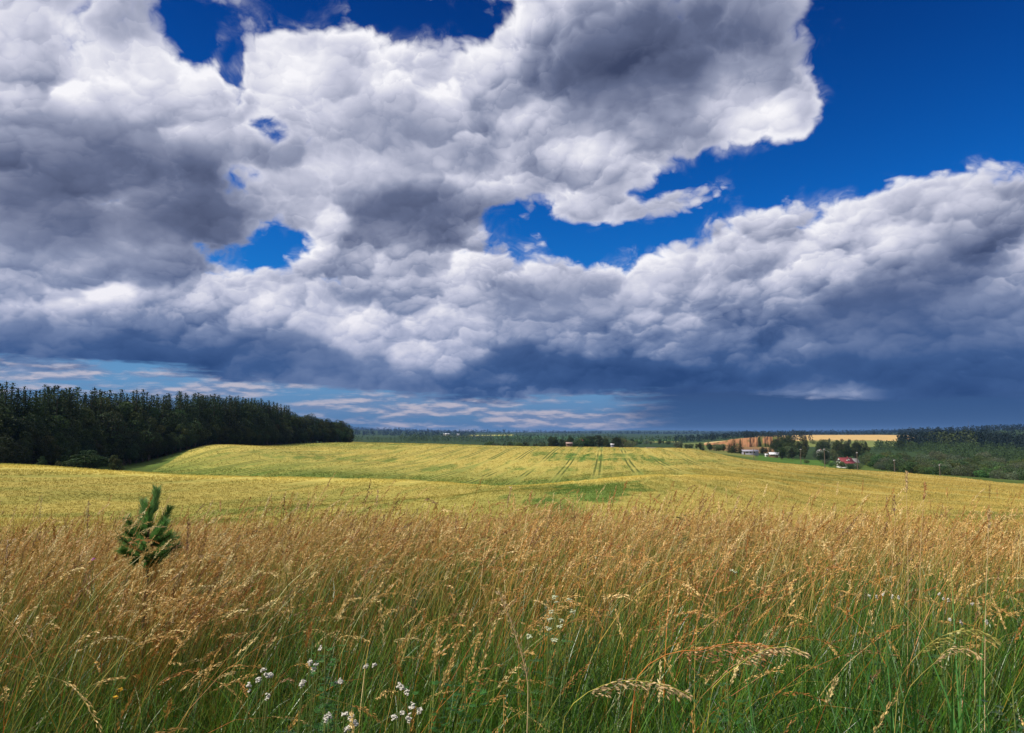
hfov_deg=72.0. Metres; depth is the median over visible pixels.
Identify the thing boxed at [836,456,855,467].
farm house
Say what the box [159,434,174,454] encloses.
broadleaf tree
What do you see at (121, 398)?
spruce tree
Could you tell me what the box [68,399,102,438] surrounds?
broadleaf tree
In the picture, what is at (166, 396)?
spruce tree
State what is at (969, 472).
willow shrub
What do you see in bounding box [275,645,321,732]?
yarrow
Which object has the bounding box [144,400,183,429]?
broadleaf tree
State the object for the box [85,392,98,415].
spruce tree
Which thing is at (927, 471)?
willow shrub
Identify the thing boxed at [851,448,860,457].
broadleaf tree
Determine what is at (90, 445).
broadleaf tree
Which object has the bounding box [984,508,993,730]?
seed stalk
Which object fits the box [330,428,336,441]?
broadleaf tree
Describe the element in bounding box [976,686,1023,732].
leafy herb
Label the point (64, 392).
spruce tree
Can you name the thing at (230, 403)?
spruce tree
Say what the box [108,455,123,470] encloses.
bush
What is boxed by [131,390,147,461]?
spruce tree
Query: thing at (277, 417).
spruce tree
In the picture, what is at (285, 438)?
broadleaf tree
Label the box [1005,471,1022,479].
willow shrub
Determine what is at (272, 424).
broadleaf tree
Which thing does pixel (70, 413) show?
broadleaf tree
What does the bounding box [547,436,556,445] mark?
broadleaf tree
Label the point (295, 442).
broadleaf tree
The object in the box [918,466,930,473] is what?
willow shrub
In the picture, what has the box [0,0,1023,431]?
sky
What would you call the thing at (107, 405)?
broadleaf tree
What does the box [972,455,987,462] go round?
willow shrub
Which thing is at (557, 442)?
broadleaf tree
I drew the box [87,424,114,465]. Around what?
broadleaf tree
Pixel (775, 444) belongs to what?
broadleaf tree
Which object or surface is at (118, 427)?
broadleaf tree
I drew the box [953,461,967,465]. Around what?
willow shrub
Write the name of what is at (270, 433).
broadleaf tree
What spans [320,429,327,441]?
broadleaf tree
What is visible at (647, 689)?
seed stalk
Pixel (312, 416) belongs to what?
broadleaf tree
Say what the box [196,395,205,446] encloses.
spruce tree
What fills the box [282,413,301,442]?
broadleaf tree
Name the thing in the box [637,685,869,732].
grass tuft
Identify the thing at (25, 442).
broadleaf tree
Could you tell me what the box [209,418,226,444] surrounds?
broadleaf tree
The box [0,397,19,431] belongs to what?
broadleaf tree
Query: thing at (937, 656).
white flowers
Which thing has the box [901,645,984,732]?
seed stalk
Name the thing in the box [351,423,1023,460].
woods
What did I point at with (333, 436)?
broadleaf tree
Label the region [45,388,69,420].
spruce tree
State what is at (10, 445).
bush
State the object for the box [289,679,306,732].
yarrow
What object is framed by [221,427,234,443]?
broadleaf tree
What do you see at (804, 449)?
broadleaf tree
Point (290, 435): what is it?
broadleaf tree
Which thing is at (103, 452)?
broadleaf tree
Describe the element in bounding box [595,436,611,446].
willow shrub
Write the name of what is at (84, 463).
bush
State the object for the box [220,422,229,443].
broadleaf tree
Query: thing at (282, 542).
grass seed heads
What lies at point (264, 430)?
broadleaf tree
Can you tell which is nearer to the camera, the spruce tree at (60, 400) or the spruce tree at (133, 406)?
the spruce tree at (60, 400)
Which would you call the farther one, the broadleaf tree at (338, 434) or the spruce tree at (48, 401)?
the broadleaf tree at (338, 434)
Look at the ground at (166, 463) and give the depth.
211.57 m
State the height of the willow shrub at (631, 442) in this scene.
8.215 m
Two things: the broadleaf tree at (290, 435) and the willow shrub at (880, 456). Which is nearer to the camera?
the broadleaf tree at (290, 435)
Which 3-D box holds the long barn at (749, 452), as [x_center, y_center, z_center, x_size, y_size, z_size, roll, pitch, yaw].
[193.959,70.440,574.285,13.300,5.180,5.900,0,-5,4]
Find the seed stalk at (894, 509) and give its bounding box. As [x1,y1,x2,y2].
[890,496,895,661]
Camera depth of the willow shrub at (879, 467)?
425.31 m
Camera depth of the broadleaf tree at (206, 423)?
304.57 m
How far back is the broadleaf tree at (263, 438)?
365.89 m
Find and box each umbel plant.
[510,634,557,732]
[525,624,562,732]
[528,595,559,730]
[531,615,563,732]
[545,598,575,727]
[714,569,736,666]
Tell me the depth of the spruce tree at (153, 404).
286.48 m
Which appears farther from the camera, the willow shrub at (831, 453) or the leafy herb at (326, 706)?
the willow shrub at (831, 453)
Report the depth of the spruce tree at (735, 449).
606.52 m
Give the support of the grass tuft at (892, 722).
on the ground at (166, 463)
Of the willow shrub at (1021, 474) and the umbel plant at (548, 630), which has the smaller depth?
the umbel plant at (548, 630)
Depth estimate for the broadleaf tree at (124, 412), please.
262.18 m
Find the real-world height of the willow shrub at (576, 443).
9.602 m
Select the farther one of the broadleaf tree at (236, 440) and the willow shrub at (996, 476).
the broadleaf tree at (236, 440)
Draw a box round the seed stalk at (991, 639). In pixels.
[894,628,1001,732]
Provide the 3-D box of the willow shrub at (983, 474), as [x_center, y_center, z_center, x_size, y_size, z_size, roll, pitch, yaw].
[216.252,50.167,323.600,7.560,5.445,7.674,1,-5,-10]
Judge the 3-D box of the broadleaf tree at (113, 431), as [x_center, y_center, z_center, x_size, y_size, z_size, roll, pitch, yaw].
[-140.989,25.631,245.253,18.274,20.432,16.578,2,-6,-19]
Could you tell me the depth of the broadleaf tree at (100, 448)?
230.50 m
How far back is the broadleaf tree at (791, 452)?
557.10 m
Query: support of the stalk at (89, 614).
on the ground at (166, 463)
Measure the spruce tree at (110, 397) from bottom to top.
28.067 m
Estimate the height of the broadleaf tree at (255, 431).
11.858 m
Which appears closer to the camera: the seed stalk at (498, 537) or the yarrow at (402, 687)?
the yarrow at (402, 687)
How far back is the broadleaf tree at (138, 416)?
261.45 m
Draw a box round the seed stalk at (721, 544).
[713,495,739,653]
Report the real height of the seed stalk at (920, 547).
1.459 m
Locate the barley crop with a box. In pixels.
[0,442,1023,553]
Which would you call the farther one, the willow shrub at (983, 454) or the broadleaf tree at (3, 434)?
the willow shrub at (983, 454)
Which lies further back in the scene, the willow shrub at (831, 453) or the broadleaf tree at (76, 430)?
the willow shrub at (831, 453)
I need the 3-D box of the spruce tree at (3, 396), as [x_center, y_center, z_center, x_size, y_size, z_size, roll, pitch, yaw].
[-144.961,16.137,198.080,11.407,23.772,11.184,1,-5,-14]
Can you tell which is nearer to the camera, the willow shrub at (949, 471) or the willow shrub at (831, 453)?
the willow shrub at (949, 471)
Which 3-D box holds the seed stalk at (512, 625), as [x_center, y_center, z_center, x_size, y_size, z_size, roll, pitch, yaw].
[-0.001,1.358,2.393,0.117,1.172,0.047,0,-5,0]
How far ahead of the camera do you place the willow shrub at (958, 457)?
466.04 m
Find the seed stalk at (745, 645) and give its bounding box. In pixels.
[630,639,783,732]
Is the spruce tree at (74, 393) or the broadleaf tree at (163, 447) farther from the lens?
the broadleaf tree at (163, 447)
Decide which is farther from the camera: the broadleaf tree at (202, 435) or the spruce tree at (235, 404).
the spruce tree at (235, 404)
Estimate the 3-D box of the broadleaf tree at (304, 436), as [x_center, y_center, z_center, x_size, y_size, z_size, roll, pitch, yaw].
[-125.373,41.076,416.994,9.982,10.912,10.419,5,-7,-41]
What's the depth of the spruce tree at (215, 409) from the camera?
325.24 m
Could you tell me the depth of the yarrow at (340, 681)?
2.19 m
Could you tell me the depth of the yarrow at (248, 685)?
2.00 m
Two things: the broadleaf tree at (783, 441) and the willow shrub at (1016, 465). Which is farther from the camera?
the broadleaf tree at (783, 441)
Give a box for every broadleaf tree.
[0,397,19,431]
[0,406,24,440]
[0,409,13,441]
[0,417,34,453]
[7,441,26,462]
[18,431,37,463]
[20,397,56,431]
[21,428,48,464]
[41,415,70,462]
[46,435,65,465]
[55,402,76,434]
[61,418,92,465]
[65,436,78,466]
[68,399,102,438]
[69,437,91,466]
[77,410,106,431]
[77,427,102,463]
[77,435,96,461]
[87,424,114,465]
[88,397,118,425]
[88,439,105,462]
[92,411,134,464]
[96,436,109,462]
[98,409,133,451]
[105,433,123,462]
[106,407,134,426]
[114,402,142,433]
[125,419,156,462]
[141,430,152,461]
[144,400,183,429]
[151,436,169,457]
[157,408,201,451]
[158,418,178,454]
[159,411,196,451]
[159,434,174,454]
[171,401,203,448]
[173,424,190,451]
[181,428,196,449]
[184,423,199,448]
[186,422,211,446]
[197,426,206,446]
[198,421,209,445]
[202,427,217,444]
[205,424,222,444]
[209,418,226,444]
[216,422,228,442]
[218,419,231,440]
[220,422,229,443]
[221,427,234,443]
[231,429,240,444]
[236,429,242,444]
[238,426,252,444]
[243,428,255,444]
[244,401,268,444]
[249,424,258,444]
[252,434,260,444]
[255,430,269,444]
[259,429,268,444]
[265,425,274,443]
[267,419,277,444]
[268,432,277,444]
[279,428,288,444]
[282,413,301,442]
[283,427,292,443]
[288,426,295,443]
[289,425,297,443]
[292,429,301,443]
[297,427,308,441]
[301,419,314,442]
[301,428,313,442]
[303,413,318,421]
[303,421,317,442]
[304,416,319,429]
[306,426,321,442]
[310,430,320,442]
[317,428,324,442]
[319,422,330,442]
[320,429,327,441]
[325,428,334,442]
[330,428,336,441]
[333,428,343,441]
[339,432,350,441]
[343,427,350,441]
[345,433,353,442]
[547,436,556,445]
[553,437,559,446]
[588,437,595,446]
[594,435,603,446]
[603,438,608,446]
[614,439,620,446]
[771,439,780,450]
[775,446,786,457]
[779,437,787,446]
[782,442,795,454]
[788,447,795,457]
[797,436,809,447]
[801,446,806,458]
[815,439,831,449]
[822,449,829,459]
[832,440,844,454]
[838,448,851,456]
[850,443,860,454]
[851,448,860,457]
[857,440,867,449]
[860,444,870,453]
[896,441,904,449]
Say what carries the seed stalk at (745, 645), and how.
on the ground at (166, 463)
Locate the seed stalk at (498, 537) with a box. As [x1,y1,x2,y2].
[491,487,511,617]
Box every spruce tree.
[0,380,18,461]
[0,383,12,412]
[5,390,26,424]
[6,386,18,425]
[7,383,20,407]
[13,386,33,463]
[28,390,43,420]
[35,390,53,464]
[40,385,51,403]
[40,388,58,416]
[43,385,79,464]
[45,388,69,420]
[57,390,71,418]
[59,388,78,422]
[68,394,83,434]
[69,389,82,408]
[75,387,85,411]
[80,391,95,415]
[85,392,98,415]
[88,391,104,414]
[88,391,116,463]
[104,389,117,416]
[111,393,117,408]
[114,389,134,462]
[126,396,147,460]
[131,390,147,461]
[137,389,155,457]
[148,395,157,414]
[154,397,172,455]
[160,393,175,410]
[161,395,172,418]
[173,395,190,450]
[183,393,189,415]
[188,392,202,446]
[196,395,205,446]
[199,394,210,422]
[208,396,224,443]
[213,395,226,422]
[227,398,236,418]
[232,397,243,444]
[236,395,244,415]
[264,400,275,444]
[273,404,282,422]
[730,438,739,452]
[736,440,744,452]
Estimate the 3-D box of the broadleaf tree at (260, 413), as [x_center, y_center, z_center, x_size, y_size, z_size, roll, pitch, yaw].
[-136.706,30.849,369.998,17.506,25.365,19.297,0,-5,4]
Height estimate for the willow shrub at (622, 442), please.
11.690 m
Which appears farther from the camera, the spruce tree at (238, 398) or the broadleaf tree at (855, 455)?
the broadleaf tree at (855, 455)
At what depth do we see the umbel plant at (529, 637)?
2.83 m
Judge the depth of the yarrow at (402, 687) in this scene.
2.13 m
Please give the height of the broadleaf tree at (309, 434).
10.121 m
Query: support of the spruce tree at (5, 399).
on the ground at (166, 463)
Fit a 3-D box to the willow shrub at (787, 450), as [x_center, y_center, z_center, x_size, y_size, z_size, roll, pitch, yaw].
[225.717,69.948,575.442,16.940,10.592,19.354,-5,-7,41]
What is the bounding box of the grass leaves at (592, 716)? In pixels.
[0,517,1023,732]
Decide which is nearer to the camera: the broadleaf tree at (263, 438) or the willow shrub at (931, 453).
the broadleaf tree at (263, 438)
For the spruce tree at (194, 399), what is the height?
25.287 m
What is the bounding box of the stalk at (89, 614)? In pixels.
[79,558,95,720]
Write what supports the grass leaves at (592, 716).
on the ground at (166, 463)
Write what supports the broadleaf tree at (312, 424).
on the ground at (166, 463)
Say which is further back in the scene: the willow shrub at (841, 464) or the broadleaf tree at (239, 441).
the willow shrub at (841, 464)
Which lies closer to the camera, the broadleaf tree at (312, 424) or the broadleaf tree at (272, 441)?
the broadleaf tree at (272, 441)
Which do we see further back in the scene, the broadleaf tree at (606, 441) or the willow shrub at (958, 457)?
the broadleaf tree at (606, 441)
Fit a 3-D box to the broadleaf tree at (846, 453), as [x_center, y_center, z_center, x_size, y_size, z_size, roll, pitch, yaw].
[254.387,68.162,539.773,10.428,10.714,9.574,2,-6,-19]
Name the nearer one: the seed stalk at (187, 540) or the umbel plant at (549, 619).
the umbel plant at (549, 619)
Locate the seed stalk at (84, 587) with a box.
[73,501,90,716]
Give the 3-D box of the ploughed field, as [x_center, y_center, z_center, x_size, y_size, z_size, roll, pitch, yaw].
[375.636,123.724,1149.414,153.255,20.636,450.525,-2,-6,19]
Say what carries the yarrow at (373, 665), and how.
on the ground at (166, 463)
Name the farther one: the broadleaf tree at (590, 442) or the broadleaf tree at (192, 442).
the broadleaf tree at (590, 442)
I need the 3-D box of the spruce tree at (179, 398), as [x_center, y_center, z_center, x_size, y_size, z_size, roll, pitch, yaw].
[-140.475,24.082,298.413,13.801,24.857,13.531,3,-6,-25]
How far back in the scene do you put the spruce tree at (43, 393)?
221.60 m
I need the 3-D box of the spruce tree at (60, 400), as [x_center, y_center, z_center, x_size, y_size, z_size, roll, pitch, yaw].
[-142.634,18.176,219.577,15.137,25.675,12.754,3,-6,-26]
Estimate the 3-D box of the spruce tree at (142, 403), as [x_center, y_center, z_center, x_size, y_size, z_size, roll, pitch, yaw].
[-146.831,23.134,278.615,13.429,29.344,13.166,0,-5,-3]
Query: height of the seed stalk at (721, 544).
1.350 m
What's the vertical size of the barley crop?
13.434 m
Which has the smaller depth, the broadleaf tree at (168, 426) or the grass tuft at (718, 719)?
the grass tuft at (718, 719)
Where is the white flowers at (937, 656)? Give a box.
[924,592,973,732]
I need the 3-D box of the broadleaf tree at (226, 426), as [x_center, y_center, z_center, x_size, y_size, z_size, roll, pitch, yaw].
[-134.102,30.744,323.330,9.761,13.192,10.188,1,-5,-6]
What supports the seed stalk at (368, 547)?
on the ground at (166, 463)
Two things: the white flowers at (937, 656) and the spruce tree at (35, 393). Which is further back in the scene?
the spruce tree at (35, 393)
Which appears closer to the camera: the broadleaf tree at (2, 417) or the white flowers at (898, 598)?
the white flowers at (898, 598)
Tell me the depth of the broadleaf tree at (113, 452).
241.43 m
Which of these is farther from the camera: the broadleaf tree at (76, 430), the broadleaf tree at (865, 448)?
the broadleaf tree at (865, 448)
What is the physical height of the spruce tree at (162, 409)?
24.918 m
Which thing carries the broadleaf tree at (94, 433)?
on the ground at (166, 463)
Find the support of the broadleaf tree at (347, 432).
on the ground at (166, 463)
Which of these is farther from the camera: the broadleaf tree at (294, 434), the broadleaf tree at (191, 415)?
the broadleaf tree at (294, 434)
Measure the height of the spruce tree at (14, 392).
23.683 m
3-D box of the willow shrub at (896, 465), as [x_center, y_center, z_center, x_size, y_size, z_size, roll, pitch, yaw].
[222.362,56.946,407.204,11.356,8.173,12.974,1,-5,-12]
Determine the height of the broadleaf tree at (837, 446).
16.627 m
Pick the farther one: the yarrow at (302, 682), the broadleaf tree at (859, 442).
the broadleaf tree at (859, 442)
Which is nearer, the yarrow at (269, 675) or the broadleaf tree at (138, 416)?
the yarrow at (269, 675)
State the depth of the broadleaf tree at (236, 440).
335.50 m
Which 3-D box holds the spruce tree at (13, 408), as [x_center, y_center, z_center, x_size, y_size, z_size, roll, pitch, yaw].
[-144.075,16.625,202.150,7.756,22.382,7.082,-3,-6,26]
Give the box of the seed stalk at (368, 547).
[361,490,378,646]
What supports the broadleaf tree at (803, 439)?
on the ground at (166, 463)
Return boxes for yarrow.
[246,682,270,732]
[251,667,272,732]
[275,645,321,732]
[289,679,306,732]
[321,678,342,732]
[323,712,331,732]
[341,712,358,732]
[346,663,376,732]
[391,701,422,732]
[396,682,409,732]
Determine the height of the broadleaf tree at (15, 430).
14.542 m
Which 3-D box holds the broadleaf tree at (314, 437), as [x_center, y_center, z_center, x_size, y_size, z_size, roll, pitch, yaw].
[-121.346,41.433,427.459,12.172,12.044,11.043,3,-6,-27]
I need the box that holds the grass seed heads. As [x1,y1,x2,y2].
[0,472,1023,732]
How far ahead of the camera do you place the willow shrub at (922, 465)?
373.75 m
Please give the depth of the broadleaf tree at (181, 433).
278.86 m
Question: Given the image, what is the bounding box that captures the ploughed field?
[704,437,780,446]
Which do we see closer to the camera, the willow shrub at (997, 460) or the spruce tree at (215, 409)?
the spruce tree at (215, 409)
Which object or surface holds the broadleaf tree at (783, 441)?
on the ground at (166, 463)
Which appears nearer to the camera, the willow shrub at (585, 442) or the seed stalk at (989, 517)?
the seed stalk at (989, 517)
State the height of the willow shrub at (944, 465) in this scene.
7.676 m
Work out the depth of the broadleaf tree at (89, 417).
238.96 m
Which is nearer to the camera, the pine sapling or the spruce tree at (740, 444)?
the pine sapling
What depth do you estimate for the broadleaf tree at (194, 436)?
286.02 m
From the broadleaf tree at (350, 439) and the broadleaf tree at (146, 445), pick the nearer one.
the broadleaf tree at (146, 445)
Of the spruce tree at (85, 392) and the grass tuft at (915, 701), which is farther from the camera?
the spruce tree at (85, 392)
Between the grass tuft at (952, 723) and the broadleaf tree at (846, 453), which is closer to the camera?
the grass tuft at (952, 723)
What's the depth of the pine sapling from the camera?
4.22 m
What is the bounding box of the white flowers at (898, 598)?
[856,592,899,730]
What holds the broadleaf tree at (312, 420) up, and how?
on the ground at (166, 463)
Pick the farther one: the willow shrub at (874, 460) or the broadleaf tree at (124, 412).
the willow shrub at (874, 460)
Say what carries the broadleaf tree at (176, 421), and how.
on the ground at (166, 463)
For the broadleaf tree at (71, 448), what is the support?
on the ground at (166, 463)
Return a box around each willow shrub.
[572,440,583,446]
[578,438,591,446]
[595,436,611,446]
[619,437,626,446]
[624,440,636,446]
[673,441,683,447]
[780,446,799,458]
[813,450,829,458]
[820,448,840,459]
[834,461,844,467]
[868,458,880,466]
[871,454,884,459]
[875,464,885,469]
[883,458,904,471]
[899,460,919,473]
[913,463,930,473]
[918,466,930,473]
[924,467,936,474]
[927,454,946,459]
[928,451,941,457]
[930,465,947,474]
[933,462,952,472]
[940,467,954,475]
[942,461,962,467]
[945,454,965,461]
[951,465,968,475]
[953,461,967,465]
[958,465,986,476]
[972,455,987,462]
[973,470,992,477]
[976,451,990,456]
[989,456,1005,462]
[989,470,1008,478]
[1001,472,1023,479]
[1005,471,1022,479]
[1009,462,1023,468]
[1017,469,1023,479]
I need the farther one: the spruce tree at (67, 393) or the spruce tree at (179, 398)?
the spruce tree at (179, 398)
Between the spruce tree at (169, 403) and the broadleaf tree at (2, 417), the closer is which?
the broadleaf tree at (2, 417)
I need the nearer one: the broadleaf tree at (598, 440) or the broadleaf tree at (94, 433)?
the broadleaf tree at (94, 433)
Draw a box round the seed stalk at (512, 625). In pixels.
[495,590,528,732]
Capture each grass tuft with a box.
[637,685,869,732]
[654,616,1023,732]
[728,552,1023,732]
[829,690,990,732]
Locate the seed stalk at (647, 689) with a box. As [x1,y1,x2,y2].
[562,678,692,732]
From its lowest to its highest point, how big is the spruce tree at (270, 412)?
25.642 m
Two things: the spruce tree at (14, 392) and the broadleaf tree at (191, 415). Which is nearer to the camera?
the spruce tree at (14, 392)
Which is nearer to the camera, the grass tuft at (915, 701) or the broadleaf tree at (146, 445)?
the grass tuft at (915, 701)
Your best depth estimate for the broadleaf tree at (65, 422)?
214.58 m
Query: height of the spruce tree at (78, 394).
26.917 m
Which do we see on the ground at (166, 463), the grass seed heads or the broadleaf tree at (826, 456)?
the broadleaf tree at (826, 456)
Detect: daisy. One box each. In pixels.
[111,696,121,732]
[116,688,126,728]
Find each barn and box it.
[741,450,758,455]
[768,452,778,457]
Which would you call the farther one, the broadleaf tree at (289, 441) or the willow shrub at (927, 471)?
the broadleaf tree at (289, 441)
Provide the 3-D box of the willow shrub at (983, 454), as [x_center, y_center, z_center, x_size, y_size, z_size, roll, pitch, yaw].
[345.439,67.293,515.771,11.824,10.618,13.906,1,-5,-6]
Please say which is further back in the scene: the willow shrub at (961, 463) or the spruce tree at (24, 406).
the willow shrub at (961, 463)
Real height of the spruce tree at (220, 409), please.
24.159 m
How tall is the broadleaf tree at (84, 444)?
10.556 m
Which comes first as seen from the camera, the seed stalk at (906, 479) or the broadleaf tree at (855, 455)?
the seed stalk at (906, 479)
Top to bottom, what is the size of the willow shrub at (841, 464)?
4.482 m
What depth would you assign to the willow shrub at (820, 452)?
569.31 m
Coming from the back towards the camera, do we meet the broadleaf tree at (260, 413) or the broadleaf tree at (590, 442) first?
the broadleaf tree at (590, 442)
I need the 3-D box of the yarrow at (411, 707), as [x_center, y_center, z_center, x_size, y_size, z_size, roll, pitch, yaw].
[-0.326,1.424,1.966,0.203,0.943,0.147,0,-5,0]
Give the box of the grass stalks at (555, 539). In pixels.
[0,491,1023,732]
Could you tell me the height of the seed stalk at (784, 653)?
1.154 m
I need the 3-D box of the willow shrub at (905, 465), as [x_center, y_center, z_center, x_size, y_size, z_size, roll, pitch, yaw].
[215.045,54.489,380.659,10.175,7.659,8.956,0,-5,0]
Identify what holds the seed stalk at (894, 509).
on the ground at (166, 463)
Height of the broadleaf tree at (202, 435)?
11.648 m
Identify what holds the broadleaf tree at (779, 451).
on the ground at (166, 463)
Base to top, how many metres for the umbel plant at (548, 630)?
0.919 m
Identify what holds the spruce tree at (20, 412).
on the ground at (166, 463)
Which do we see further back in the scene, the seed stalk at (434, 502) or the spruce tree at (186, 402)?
the spruce tree at (186, 402)
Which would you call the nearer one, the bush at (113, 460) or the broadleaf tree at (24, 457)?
the bush at (113, 460)
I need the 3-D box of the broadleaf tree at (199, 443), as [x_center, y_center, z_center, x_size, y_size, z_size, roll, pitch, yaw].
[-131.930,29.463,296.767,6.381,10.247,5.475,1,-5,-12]
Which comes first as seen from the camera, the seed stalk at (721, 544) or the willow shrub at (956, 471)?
the seed stalk at (721, 544)
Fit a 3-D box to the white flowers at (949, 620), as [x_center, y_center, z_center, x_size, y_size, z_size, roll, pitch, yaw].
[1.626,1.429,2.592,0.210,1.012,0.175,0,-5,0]
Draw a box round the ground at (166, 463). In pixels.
[0,429,1023,704]
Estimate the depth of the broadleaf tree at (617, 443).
644.39 m
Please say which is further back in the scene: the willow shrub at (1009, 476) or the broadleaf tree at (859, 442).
the broadleaf tree at (859, 442)
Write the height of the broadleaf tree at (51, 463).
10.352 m
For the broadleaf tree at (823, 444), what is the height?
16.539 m
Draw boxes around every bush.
[0,437,27,463]
[35,456,47,464]
[60,450,111,468]
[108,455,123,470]
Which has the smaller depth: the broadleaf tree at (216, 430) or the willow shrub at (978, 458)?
the broadleaf tree at (216, 430)
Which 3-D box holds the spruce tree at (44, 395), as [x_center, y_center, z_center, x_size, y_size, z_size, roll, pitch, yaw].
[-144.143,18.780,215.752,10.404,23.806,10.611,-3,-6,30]
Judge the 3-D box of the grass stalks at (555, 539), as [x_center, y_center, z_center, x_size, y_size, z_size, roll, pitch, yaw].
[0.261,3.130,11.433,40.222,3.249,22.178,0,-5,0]
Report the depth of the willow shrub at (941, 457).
486.23 m
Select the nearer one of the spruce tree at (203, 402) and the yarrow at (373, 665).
the yarrow at (373, 665)
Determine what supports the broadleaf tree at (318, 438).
on the ground at (166, 463)
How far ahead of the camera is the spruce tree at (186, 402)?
304.39 m
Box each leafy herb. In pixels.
[305,634,347,732]
[405,668,501,732]
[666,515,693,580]
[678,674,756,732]
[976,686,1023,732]
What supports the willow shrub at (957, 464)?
on the ground at (166, 463)
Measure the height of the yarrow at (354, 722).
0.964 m
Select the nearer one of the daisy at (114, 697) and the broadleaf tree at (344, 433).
the daisy at (114, 697)
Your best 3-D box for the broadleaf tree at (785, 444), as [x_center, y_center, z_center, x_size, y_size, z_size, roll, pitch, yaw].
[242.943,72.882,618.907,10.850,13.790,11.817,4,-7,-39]
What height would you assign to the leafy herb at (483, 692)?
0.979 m
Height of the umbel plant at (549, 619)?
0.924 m
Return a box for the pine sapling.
[112,484,183,667]
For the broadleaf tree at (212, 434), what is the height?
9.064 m
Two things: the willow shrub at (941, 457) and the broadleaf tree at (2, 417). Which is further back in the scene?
the willow shrub at (941, 457)
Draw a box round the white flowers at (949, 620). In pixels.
[939,618,987,732]
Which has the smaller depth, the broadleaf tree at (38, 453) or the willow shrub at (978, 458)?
the broadleaf tree at (38, 453)
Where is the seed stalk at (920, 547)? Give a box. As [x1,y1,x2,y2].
[919,481,927,614]
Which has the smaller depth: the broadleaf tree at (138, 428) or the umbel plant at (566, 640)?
the umbel plant at (566, 640)
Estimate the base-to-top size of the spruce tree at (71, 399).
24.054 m
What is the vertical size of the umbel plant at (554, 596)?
0.933 m
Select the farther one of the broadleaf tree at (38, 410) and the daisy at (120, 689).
the broadleaf tree at (38, 410)
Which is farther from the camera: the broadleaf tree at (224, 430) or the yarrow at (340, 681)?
the broadleaf tree at (224, 430)
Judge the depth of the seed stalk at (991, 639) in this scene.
1.83 m
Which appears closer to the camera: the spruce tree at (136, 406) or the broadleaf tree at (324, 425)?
the spruce tree at (136, 406)
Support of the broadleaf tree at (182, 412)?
on the ground at (166, 463)
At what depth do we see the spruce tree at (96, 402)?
249.96 m
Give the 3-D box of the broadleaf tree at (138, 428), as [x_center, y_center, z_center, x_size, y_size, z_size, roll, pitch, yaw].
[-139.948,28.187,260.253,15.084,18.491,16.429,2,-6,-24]
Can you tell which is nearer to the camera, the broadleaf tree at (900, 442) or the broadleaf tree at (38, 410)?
the broadleaf tree at (38, 410)
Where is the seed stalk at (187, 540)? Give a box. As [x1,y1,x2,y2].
[175,519,191,706]
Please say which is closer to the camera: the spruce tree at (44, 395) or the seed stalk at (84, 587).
the seed stalk at (84, 587)
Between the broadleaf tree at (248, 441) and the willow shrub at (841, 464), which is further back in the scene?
the willow shrub at (841, 464)
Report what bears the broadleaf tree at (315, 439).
on the ground at (166, 463)
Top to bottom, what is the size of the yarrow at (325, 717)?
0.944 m
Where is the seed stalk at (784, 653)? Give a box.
[706,646,809,732]
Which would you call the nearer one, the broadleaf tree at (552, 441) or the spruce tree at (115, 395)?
the spruce tree at (115, 395)
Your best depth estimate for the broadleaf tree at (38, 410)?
206.10 m
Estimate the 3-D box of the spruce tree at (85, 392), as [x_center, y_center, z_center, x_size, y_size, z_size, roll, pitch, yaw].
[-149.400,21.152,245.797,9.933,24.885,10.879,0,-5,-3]
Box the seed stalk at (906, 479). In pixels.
[904,471,908,716]
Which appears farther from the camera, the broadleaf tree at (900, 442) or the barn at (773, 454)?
the broadleaf tree at (900, 442)
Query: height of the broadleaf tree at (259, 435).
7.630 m
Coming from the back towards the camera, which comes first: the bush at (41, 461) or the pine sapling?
the bush at (41, 461)
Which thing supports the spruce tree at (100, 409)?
on the ground at (166, 463)
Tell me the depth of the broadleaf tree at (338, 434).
448.22 m
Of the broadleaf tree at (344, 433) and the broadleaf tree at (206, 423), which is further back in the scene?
the broadleaf tree at (344, 433)
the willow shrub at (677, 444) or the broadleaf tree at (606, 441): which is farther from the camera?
the willow shrub at (677, 444)
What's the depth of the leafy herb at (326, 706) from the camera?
2.20 m
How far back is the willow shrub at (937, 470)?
352.22 m
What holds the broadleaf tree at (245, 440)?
on the ground at (166, 463)
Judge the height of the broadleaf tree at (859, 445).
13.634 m
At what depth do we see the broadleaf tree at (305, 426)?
428.63 m
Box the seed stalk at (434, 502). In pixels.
[413,498,438,637]
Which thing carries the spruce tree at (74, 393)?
on the ground at (166, 463)

